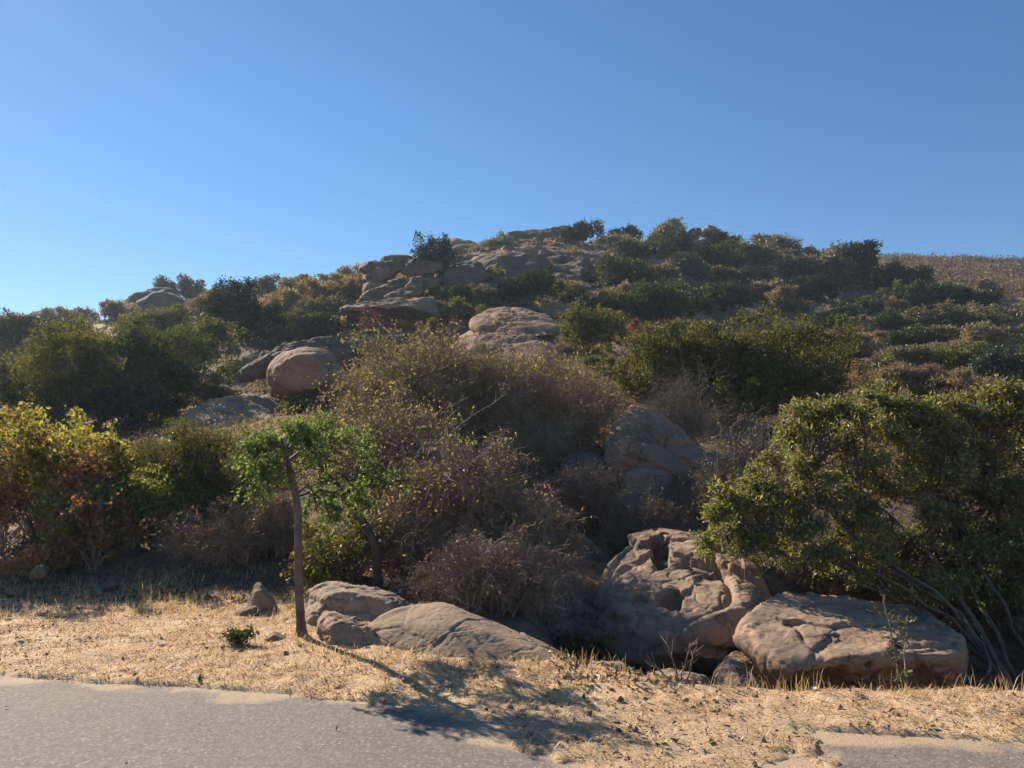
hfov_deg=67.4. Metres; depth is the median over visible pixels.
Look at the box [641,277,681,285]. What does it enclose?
scrub bush
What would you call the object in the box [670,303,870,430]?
shrub
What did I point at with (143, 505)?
shrub
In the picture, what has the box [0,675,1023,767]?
road
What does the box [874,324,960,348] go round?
shrub
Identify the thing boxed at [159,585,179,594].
stone
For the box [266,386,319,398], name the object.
scrub bush
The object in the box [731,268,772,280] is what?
scrub bush
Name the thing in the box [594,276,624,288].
scrub bush
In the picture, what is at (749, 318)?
scrub bush
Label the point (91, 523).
shrub
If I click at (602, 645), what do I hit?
plant
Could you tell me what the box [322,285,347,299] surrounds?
shrub
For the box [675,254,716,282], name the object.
shrub
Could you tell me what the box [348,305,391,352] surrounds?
shrub
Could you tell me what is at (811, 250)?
shrub
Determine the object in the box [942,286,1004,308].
shrub
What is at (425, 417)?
dry bush
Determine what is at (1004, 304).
scrub bush
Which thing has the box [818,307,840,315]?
scrub bush
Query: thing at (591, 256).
boulder
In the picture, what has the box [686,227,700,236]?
rock
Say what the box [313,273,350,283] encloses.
scrub bush
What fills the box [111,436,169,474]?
shrub
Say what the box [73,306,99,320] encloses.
shrub
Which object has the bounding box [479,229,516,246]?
shrub
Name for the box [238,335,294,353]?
scrub bush
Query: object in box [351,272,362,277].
scrub bush
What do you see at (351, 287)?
shrub
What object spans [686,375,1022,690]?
shrub
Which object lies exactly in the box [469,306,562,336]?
boulder
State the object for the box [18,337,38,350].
scrub bush
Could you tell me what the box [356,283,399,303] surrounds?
boulder
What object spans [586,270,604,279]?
scrub bush
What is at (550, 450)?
dry bush
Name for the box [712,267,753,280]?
scrub bush
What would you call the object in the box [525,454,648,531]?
dry bush
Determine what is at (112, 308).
shrub
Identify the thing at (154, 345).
shrub
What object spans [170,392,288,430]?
boulder
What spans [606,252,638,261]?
scrub bush
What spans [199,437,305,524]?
shrub
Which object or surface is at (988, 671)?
dead branch
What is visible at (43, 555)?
shrub
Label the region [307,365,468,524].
dry bush
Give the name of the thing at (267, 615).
stone
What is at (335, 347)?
boulder
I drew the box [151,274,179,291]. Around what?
shrub
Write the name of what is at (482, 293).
shrub
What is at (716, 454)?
dead branch
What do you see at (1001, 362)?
shrub
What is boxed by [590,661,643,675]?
rock
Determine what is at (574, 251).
scrub bush
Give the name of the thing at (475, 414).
dead branch
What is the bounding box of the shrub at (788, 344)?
[780,323,831,353]
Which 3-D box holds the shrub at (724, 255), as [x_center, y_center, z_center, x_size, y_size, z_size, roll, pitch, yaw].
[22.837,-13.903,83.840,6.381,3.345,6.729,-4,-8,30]
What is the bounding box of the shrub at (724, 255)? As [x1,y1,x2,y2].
[691,235,750,271]
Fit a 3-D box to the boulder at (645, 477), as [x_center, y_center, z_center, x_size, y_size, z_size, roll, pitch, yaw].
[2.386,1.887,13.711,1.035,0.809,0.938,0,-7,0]
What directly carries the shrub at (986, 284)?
on the ground at (528, 624)
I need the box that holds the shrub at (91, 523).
[48,491,146,569]
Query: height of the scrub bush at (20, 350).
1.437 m
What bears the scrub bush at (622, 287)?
on the ground at (528, 624)
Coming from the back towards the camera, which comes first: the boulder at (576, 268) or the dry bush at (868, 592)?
the boulder at (576, 268)
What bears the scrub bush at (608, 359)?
on the ground at (528, 624)
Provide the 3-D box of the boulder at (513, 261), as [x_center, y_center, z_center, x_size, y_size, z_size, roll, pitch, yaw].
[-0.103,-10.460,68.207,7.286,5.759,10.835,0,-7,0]
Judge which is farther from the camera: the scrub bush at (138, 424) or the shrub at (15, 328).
the shrub at (15, 328)
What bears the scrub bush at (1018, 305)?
on the ground at (528, 624)
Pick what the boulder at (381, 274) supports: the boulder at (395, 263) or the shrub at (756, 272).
the boulder at (395, 263)
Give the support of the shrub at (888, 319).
on the ground at (528, 624)
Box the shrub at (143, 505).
[88,462,178,549]
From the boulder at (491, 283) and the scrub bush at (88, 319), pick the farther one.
the scrub bush at (88, 319)
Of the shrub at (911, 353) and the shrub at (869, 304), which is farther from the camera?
the shrub at (869, 304)
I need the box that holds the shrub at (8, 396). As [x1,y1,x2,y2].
[0,351,77,416]
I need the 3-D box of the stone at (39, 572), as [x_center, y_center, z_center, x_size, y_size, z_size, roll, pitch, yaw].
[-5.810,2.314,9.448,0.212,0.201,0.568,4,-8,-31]
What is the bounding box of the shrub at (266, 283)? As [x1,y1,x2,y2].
[253,273,288,292]
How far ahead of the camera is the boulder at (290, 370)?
26.76 m
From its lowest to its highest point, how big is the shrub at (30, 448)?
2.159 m
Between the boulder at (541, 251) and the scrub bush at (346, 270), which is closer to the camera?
the boulder at (541, 251)
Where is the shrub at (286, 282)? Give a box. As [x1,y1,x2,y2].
[279,272,311,294]
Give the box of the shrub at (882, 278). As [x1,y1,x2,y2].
[857,260,937,289]
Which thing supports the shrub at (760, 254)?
on the ground at (528, 624)
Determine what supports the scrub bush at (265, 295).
on the ground at (528, 624)
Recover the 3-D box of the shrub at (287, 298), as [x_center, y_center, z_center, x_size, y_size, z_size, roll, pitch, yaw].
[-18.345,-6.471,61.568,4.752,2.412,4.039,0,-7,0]
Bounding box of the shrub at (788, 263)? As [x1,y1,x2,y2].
[758,248,822,277]
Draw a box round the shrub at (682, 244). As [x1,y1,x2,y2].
[643,233,697,254]
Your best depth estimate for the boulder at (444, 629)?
6.74 m
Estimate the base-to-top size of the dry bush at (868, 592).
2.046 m
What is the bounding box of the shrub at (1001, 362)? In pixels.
[966,342,1023,383]
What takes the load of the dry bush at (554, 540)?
on the ground at (528, 624)
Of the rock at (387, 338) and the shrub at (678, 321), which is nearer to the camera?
the rock at (387, 338)
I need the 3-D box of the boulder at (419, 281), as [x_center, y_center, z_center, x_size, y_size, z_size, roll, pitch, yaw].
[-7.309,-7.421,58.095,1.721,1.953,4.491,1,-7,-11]
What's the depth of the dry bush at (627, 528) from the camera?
11.73 m
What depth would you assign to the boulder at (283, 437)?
16.55 m
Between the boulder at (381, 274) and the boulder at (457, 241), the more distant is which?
the boulder at (457, 241)
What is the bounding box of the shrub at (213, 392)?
[188,372,229,405]
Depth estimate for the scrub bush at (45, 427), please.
23.94 m
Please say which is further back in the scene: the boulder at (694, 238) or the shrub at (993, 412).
the boulder at (694, 238)
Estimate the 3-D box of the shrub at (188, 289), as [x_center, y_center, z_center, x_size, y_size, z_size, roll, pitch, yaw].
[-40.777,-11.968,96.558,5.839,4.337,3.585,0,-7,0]
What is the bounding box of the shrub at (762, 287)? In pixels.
[739,277,785,299]
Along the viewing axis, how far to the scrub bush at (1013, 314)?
70.54 m
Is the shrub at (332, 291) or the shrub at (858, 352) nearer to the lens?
the shrub at (858, 352)
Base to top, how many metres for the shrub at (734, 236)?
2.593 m
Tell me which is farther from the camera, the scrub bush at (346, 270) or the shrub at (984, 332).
the scrub bush at (346, 270)
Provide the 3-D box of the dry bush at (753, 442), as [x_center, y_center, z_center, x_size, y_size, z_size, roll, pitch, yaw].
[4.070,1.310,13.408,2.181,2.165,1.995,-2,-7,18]
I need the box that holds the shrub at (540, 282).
[496,267,567,306]
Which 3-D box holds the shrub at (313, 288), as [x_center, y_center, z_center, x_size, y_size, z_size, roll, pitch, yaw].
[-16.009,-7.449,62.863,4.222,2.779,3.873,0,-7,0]
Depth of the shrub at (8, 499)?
11.04 m
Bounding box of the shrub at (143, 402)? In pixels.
[71,372,181,429]
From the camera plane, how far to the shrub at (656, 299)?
53.26 m
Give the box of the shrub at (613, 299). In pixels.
[598,286,635,312]
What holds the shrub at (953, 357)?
on the ground at (528, 624)
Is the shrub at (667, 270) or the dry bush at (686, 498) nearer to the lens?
the dry bush at (686, 498)
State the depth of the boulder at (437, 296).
58.65 m
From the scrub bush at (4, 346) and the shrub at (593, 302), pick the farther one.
the scrub bush at (4, 346)
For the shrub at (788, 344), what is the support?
on the ground at (528, 624)
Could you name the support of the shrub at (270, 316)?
on the ground at (528, 624)
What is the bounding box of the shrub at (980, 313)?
[955,300,1022,329]
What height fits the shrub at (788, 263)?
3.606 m
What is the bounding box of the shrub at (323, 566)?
[276,529,360,590]
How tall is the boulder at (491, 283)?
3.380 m
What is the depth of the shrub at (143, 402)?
26.62 m
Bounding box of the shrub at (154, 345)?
[81,313,240,406]
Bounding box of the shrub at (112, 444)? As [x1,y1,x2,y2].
[61,433,135,536]
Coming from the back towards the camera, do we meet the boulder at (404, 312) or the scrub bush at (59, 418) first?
the boulder at (404, 312)
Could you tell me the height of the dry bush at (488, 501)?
2.367 m
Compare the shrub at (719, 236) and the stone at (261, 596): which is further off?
the shrub at (719, 236)
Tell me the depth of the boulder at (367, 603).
7.93 m
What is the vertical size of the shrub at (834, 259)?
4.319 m
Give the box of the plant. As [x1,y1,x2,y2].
[550,625,620,664]
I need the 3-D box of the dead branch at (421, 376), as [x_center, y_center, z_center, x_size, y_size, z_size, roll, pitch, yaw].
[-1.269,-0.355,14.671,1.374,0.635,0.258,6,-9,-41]
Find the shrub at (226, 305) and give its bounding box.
[183,275,264,352]
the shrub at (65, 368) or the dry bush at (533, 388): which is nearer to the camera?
the dry bush at (533, 388)
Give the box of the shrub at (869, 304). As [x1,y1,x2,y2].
[835,294,891,317]
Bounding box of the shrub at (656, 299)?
[620,277,716,320]
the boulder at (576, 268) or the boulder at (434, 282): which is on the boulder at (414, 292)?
the boulder at (434, 282)
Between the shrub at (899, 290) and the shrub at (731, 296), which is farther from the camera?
the shrub at (899, 290)
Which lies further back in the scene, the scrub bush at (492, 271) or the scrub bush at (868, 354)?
the scrub bush at (492, 271)
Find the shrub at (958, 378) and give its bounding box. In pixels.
[901,366,994,402]
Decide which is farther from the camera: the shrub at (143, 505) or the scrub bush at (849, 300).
the scrub bush at (849, 300)
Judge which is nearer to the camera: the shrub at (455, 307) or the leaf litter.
the leaf litter
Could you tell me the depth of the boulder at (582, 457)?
14.05 m
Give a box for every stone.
[29,564,49,580]
[102,577,120,590]
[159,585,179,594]
[234,606,263,615]
[246,582,278,611]
[263,612,271,616]
[265,631,285,641]
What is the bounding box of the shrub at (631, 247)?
[606,237,659,261]
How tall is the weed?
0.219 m
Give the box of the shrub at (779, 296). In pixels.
[764,284,797,312]
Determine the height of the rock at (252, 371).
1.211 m
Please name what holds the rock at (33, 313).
on the ground at (528, 624)
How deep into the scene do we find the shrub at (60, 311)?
102.65 m
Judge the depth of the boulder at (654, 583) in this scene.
8.95 m
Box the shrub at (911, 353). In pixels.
[865,342,942,367]
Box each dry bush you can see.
[153,494,293,571]
[231,479,334,559]
[273,312,542,456]
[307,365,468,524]
[330,315,627,459]
[336,414,588,586]
[338,395,485,526]
[356,467,495,572]
[383,515,597,619]
[468,405,600,480]
[495,489,610,592]
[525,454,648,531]
[536,352,639,448]
[590,481,706,549]
[614,487,689,522]
[617,343,750,451]
[622,465,724,521]
[676,453,764,542]
[687,398,797,517]
[755,496,1023,625]
[908,531,1023,645]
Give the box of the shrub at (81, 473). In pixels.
[36,442,116,541]
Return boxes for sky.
[0,0,1023,319]
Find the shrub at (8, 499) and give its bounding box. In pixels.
[0,462,31,553]
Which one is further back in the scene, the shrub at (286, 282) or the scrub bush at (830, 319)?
the shrub at (286, 282)
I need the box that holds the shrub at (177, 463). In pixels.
[107,413,260,514]
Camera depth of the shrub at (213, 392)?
29.04 m
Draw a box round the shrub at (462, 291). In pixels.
[443,282,477,304]
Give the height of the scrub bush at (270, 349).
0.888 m
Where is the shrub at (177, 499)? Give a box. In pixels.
[114,470,221,546]
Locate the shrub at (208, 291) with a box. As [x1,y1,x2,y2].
[198,285,221,295]
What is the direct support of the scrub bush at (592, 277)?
on the ground at (528, 624)
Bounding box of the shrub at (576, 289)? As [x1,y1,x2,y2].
[544,276,592,302]
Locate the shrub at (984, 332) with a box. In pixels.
[959,319,1023,348]
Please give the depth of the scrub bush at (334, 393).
25.65 m
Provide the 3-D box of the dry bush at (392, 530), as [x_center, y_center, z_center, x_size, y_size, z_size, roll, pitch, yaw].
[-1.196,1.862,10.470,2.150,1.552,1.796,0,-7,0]
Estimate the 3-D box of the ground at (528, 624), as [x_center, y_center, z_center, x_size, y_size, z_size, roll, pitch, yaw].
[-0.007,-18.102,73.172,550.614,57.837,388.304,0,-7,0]
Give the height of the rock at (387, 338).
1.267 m
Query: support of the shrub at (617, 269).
on the ground at (528, 624)
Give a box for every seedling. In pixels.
[873,594,916,690]
[885,615,918,689]
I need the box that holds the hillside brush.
[0,238,1023,505]
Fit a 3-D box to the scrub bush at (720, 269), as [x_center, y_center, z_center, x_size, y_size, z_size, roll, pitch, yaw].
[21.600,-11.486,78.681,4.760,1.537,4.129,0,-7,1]
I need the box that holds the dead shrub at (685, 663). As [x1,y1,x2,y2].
[643,628,716,683]
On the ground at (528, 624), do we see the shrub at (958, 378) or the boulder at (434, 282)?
the shrub at (958, 378)
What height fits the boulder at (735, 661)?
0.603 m
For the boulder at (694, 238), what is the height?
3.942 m
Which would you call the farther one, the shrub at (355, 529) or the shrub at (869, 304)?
the shrub at (869, 304)
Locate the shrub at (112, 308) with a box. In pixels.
[94,298,138,320]
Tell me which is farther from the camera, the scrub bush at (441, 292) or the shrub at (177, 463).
the scrub bush at (441, 292)
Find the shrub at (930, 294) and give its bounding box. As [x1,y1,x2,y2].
[905,278,973,310]
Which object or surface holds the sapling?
on the ground at (528, 624)
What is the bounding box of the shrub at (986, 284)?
[972,275,1017,298]
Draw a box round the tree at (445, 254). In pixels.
[408,230,458,291]
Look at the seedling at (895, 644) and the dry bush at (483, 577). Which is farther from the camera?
the dry bush at (483, 577)
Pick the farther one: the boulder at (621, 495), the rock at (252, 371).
the rock at (252, 371)
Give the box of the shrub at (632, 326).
[626,317,659,337]
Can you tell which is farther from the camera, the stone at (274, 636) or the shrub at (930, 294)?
the shrub at (930, 294)
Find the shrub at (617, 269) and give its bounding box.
[591,253,661,288]
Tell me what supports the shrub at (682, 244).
on the ground at (528, 624)
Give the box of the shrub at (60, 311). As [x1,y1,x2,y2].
[38,306,85,321]
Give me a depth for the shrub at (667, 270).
67.74 m
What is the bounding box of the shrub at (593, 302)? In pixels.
[569,293,604,311]
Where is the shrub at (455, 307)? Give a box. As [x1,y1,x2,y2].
[435,296,486,322]
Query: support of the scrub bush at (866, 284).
on the ground at (528, 624)
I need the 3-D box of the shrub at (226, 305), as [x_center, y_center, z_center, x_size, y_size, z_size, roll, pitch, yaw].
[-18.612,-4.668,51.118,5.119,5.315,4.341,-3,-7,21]
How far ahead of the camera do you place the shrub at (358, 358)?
31.26 m
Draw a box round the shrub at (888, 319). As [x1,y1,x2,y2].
[855,307,919,333]
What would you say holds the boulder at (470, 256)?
on the ground at (528, 624)
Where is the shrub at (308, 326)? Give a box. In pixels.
[267,307,342,341]
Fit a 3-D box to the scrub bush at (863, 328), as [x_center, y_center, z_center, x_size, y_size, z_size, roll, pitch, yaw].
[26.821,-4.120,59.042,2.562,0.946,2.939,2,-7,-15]
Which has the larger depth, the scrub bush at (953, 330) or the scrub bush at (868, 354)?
the scrub bush at (953, 330)
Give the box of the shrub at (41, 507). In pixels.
[25,492,97,567]
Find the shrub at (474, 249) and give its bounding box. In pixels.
[463,243,484,254]
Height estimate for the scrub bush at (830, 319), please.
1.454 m
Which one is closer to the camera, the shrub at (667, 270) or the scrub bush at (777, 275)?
the shrub at (667, 270)
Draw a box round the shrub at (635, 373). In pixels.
[591,317,765,416]
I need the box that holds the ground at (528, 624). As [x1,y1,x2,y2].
[0,242,1023,767]
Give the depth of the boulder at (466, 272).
60.27 m
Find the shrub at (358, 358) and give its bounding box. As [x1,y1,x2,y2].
[343,338,366,380]
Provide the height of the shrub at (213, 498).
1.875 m
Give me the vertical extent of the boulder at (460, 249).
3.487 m
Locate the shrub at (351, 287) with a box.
[323,275,365,300]
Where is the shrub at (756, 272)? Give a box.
[739,263,781,283]
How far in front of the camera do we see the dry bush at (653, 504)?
12.95 m
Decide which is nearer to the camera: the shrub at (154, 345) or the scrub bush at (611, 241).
the shrub at (154, 345)
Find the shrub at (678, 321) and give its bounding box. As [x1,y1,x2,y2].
[643,315,704,336]
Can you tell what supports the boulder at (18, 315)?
on the ground at (528, 624)
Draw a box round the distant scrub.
[748,243,1023,291]
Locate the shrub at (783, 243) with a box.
[749,232,804,255]
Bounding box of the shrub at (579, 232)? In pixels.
[553,217,606,246]
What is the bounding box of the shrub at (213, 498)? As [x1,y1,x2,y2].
[119,404,260,512]
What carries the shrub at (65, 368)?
on the ground at (528, 624)
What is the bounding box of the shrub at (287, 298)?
[257,286,305,314]
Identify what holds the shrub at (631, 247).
on the ground at (528, 624)
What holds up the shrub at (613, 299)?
on the ground at (528, 624)
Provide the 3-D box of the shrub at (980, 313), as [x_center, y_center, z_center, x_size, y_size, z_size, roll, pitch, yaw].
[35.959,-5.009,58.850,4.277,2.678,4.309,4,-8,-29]
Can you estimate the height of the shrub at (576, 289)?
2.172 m
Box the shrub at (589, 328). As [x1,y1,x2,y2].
[553,299,631,353]
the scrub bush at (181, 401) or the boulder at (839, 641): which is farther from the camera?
the scrub bush at (181, 401)
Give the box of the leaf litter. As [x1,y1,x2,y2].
[0,523,1023,767]
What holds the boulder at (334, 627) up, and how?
on the ground at (528, 624)
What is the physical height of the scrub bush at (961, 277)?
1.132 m
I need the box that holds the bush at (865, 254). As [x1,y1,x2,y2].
[835,238,883,281]
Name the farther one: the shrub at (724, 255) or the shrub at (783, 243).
the shrub at (783, 243)
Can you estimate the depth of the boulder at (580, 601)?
9.54 m
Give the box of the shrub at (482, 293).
[465,282,504,305]
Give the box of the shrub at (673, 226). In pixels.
[646,215,687,242]
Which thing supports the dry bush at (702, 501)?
on the ground at (528, 624)
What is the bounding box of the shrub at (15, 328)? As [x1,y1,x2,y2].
[0,307,91,346]
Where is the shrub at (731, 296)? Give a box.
[691,277,757,310]
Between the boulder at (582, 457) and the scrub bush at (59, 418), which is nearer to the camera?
the boulder at (582, 457)
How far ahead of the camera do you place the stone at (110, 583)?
9.31 m
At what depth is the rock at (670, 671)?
6.60 m
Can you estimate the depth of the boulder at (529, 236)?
99.21 m
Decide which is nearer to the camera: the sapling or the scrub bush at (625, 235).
the sapling
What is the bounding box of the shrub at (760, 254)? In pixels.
[730,232,777,265]
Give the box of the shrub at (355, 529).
[302,508,415,581]
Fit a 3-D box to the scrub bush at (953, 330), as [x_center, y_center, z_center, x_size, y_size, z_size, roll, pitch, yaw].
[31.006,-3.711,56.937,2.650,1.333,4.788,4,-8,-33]
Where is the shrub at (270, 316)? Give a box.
[242,301,291,345]
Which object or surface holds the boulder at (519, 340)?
on the ground at (528, 624)
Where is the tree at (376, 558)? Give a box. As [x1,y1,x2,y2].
[283,419,435,589]
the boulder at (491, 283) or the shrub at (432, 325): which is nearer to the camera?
the shrub at (432, 325)
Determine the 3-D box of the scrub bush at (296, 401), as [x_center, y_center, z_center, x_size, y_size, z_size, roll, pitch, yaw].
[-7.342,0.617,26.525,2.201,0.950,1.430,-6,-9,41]
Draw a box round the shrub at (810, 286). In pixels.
[783,273,843,301]
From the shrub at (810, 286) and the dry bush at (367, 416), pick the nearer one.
the dry bush at (367, 416)
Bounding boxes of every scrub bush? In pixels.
[0,340,20,351]
[1,419,74,445]
[6,403,77,426]
[8,342,30,356]
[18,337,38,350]
[36,411,78,429]
[70,316,94,324]
[125,417,167,429]
[152,394,192,415]
[187,301,203,307]
[193,293,208,302]
[212,362,243,375]
[226,385,285,397]
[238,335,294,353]
[251,289,276,300]
[259,290,280,300]
[261,345,275,350]
[264,391,285,400]
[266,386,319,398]
[274,391,319,413]
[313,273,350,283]
[322,381,386,402]
[325,329,357,340]
[326,272,348,280]
[331,315,369,333]
[334,262,361,275]
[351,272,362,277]
[427,285,455,299]
[483,265,515,278]
[554,343,598,355]
[561,371,616,387]
[570,245,587,253]
[574,354,630,369]
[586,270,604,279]
[587,275,601,283]
[591,233,622,244]
[593,279,632,300]
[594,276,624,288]
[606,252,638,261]
[607,236,619,245]
[618,233,645,245]
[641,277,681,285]
[658,245,679,255]
[668,251,700,259]
[677,282,700,299]
[678,274,694,280]
[710,264,741,279]
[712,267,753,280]
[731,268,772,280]
[737,315,761,319]
[751,295,771,303]
[770,271,782,279]
[773,297,818,312]
[795,299,814,311]
[807,388,860,405]
[811,312,853,326]
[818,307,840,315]
[841,279,874,288]
[843,298,857,303]
[844,357,882,372]
[849,324,877,333]
[854,349,874,357]
[880,296,911,309]
[910,379,963,408]
[912,338,973,350]
[924,324,963,337]
[935,279,970,287]
[941,277,967,283]
[944,275,967,280]
[989,298,1007,309]
[990,321,1008,330]
[992,310,1023,322]
[995,328,1023,341]
[1005,299,1023,310]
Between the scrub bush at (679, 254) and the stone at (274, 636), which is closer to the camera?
the stone at (274, 636)
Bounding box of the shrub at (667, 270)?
[649,257,680,282]
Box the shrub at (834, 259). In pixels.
[795,242,857,282]
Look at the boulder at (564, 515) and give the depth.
12.66 m
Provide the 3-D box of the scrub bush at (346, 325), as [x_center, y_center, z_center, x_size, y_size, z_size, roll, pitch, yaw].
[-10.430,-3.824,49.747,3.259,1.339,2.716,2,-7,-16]
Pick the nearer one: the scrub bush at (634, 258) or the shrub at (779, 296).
the shrub at (779, 296)
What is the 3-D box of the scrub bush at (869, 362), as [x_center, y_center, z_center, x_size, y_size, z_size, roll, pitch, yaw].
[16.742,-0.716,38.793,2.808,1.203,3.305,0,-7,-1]
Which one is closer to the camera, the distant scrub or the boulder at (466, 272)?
the boulder at (466, 272)
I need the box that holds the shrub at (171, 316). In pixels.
[115,299,200,335]
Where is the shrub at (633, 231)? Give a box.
[607,223,645,239]
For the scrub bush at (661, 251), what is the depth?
86.51 m
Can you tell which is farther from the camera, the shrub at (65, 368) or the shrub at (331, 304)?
the shrub at (331, 304)
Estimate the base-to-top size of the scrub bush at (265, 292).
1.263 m
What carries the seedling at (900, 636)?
on the ground at (528, 624)
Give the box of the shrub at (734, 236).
[726,232,745,243]
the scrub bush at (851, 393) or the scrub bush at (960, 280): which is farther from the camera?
the scrub bush at (960, 280)
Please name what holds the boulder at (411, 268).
on the boulder at (434, 282)
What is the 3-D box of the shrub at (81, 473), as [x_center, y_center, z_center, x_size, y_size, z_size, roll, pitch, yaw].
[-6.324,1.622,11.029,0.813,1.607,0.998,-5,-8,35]
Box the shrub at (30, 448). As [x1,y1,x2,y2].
[0,401,145,535]
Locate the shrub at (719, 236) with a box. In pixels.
[693,229,730,251]
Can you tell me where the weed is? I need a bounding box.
[219,626,259,645]
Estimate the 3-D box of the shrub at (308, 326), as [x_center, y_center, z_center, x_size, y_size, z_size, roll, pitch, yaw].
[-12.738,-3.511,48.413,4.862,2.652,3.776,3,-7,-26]
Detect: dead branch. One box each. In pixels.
[418,355,473,378]
[443,387,508,442]
[695,443,718,471]
[970,622,991,679]
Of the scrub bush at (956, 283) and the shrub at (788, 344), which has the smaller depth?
the shrub at (788, 344)
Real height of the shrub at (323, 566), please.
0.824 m
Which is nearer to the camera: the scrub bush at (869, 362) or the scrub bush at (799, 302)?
the scrub bush at (869, 362)
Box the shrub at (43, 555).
[0,541,88,583]
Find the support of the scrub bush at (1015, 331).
on the ground at (528, 624)
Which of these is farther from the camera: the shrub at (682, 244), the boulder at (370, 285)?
the shrub at (682, 244)
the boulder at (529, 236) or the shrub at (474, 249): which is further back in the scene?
the boulder at (529, 236)
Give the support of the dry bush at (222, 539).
on the ground at (528, 624)
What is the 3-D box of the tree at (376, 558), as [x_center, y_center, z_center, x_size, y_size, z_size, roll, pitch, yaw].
[-1.983,1.472,9.594,2.014,2.176,1.162,-3,-7,22]
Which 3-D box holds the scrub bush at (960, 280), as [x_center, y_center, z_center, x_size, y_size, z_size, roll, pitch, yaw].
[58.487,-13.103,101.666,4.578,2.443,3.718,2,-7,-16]
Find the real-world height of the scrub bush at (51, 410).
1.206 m
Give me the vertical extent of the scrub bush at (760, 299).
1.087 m
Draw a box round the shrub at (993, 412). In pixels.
[894,369,1023,649]
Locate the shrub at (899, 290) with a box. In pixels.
[874,278,918,307]
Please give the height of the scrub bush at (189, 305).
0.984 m
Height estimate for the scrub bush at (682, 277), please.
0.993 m
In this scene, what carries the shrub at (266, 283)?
on the ground at (528, 624)
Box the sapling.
[221,407,410,635]
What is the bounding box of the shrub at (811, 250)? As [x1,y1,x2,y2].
[795,245,829,257]
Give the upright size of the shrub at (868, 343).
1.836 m
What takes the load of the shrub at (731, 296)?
on the ground at (528, 624)
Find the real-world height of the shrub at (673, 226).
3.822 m
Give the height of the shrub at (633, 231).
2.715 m
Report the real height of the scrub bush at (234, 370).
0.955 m
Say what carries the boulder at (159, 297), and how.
on the ground at (528, 624)
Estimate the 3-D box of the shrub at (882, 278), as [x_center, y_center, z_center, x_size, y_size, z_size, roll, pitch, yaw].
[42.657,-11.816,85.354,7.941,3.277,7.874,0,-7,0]
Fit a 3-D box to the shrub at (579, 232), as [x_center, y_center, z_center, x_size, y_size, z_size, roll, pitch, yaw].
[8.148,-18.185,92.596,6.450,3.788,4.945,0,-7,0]
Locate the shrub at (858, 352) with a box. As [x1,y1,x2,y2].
[812,341,862,374]
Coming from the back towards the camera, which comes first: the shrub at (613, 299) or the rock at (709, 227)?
the rock at (709, 227)
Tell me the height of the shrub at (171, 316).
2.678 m
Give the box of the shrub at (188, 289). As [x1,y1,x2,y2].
[175,271,207,299]
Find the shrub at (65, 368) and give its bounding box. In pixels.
[0,312,173,422]
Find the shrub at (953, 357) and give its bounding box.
[923,339,994,371]
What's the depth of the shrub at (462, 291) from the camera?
53.68 m
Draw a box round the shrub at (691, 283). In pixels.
[683,278,701,290]
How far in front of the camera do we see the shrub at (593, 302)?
52.74 m
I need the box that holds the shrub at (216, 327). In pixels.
[167,315,248,367]
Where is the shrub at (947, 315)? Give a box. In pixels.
[901,297,989,327]
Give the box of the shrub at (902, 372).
[843,359,943,396]
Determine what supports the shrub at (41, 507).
on the ground at (528, 624)
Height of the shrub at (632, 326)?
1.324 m
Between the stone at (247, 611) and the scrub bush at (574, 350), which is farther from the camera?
the scrub bush at (574, 350)
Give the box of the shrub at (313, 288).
[293,274,338,301]
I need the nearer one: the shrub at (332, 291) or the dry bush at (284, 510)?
the dry bush at (284, 510)
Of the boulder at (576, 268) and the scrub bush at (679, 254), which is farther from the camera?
the scrub bush at (679, 254)
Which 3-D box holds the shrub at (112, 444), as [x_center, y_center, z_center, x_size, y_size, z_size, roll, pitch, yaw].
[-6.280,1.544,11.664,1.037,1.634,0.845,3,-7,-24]
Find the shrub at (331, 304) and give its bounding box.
[290,293,346,314]
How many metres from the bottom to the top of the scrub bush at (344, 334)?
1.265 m
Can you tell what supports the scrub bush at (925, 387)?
on the ground at (528, 624)
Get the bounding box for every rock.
[5,614,50,620]
[30,311,54,317]
[236,353,270,382]
[350,334,411,353]
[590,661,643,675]
[646,668,711,684]
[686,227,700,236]
[700,225,716,237]
[866,292,881,298]
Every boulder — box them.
[4,313,30,318]
[125,287,187,312]
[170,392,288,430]
[255,336,357,378]
[264,429,303,456]
[267,347,341,396]
[304,580,408,624]
[316,611,377,644]
[339,297,442,329]
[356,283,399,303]
[359,254,411,273]
[362,267,395,282]
[362,281,386,292]
[367,602,569,660]
[384,286,424,298]
[390,275,443,289]
[399,255,443,276]
[405,276,426,290]
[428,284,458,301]
[438,260,493,285]
[449,238,474,254]
[451,242,539,253]
[451,245,519,263]
[452,330,565,363]
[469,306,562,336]
[471,250,551,279]
[476,276,552,295]
[505,225,569,243]
[506,244,584,263]
[539,300,568,317]
[545,490,596,523]
[547,255,589,284]
[556,452,613,490]
[572,594,585,604]
[576,252,625,265]
[592,527,771,673]
[603,405,718,492]
[612,493,665,518]
[620,467,673,504]
[662,232,698,241]
[713,651,774,689]
[733,592,968,691]
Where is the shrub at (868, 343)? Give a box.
[821,329,889,354]
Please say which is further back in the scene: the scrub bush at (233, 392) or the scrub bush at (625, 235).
the scrub bush at (625, 235)
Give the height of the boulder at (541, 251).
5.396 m
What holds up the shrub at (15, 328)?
on the ground at (528, 624)
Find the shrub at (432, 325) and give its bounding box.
[408,317,454,346]

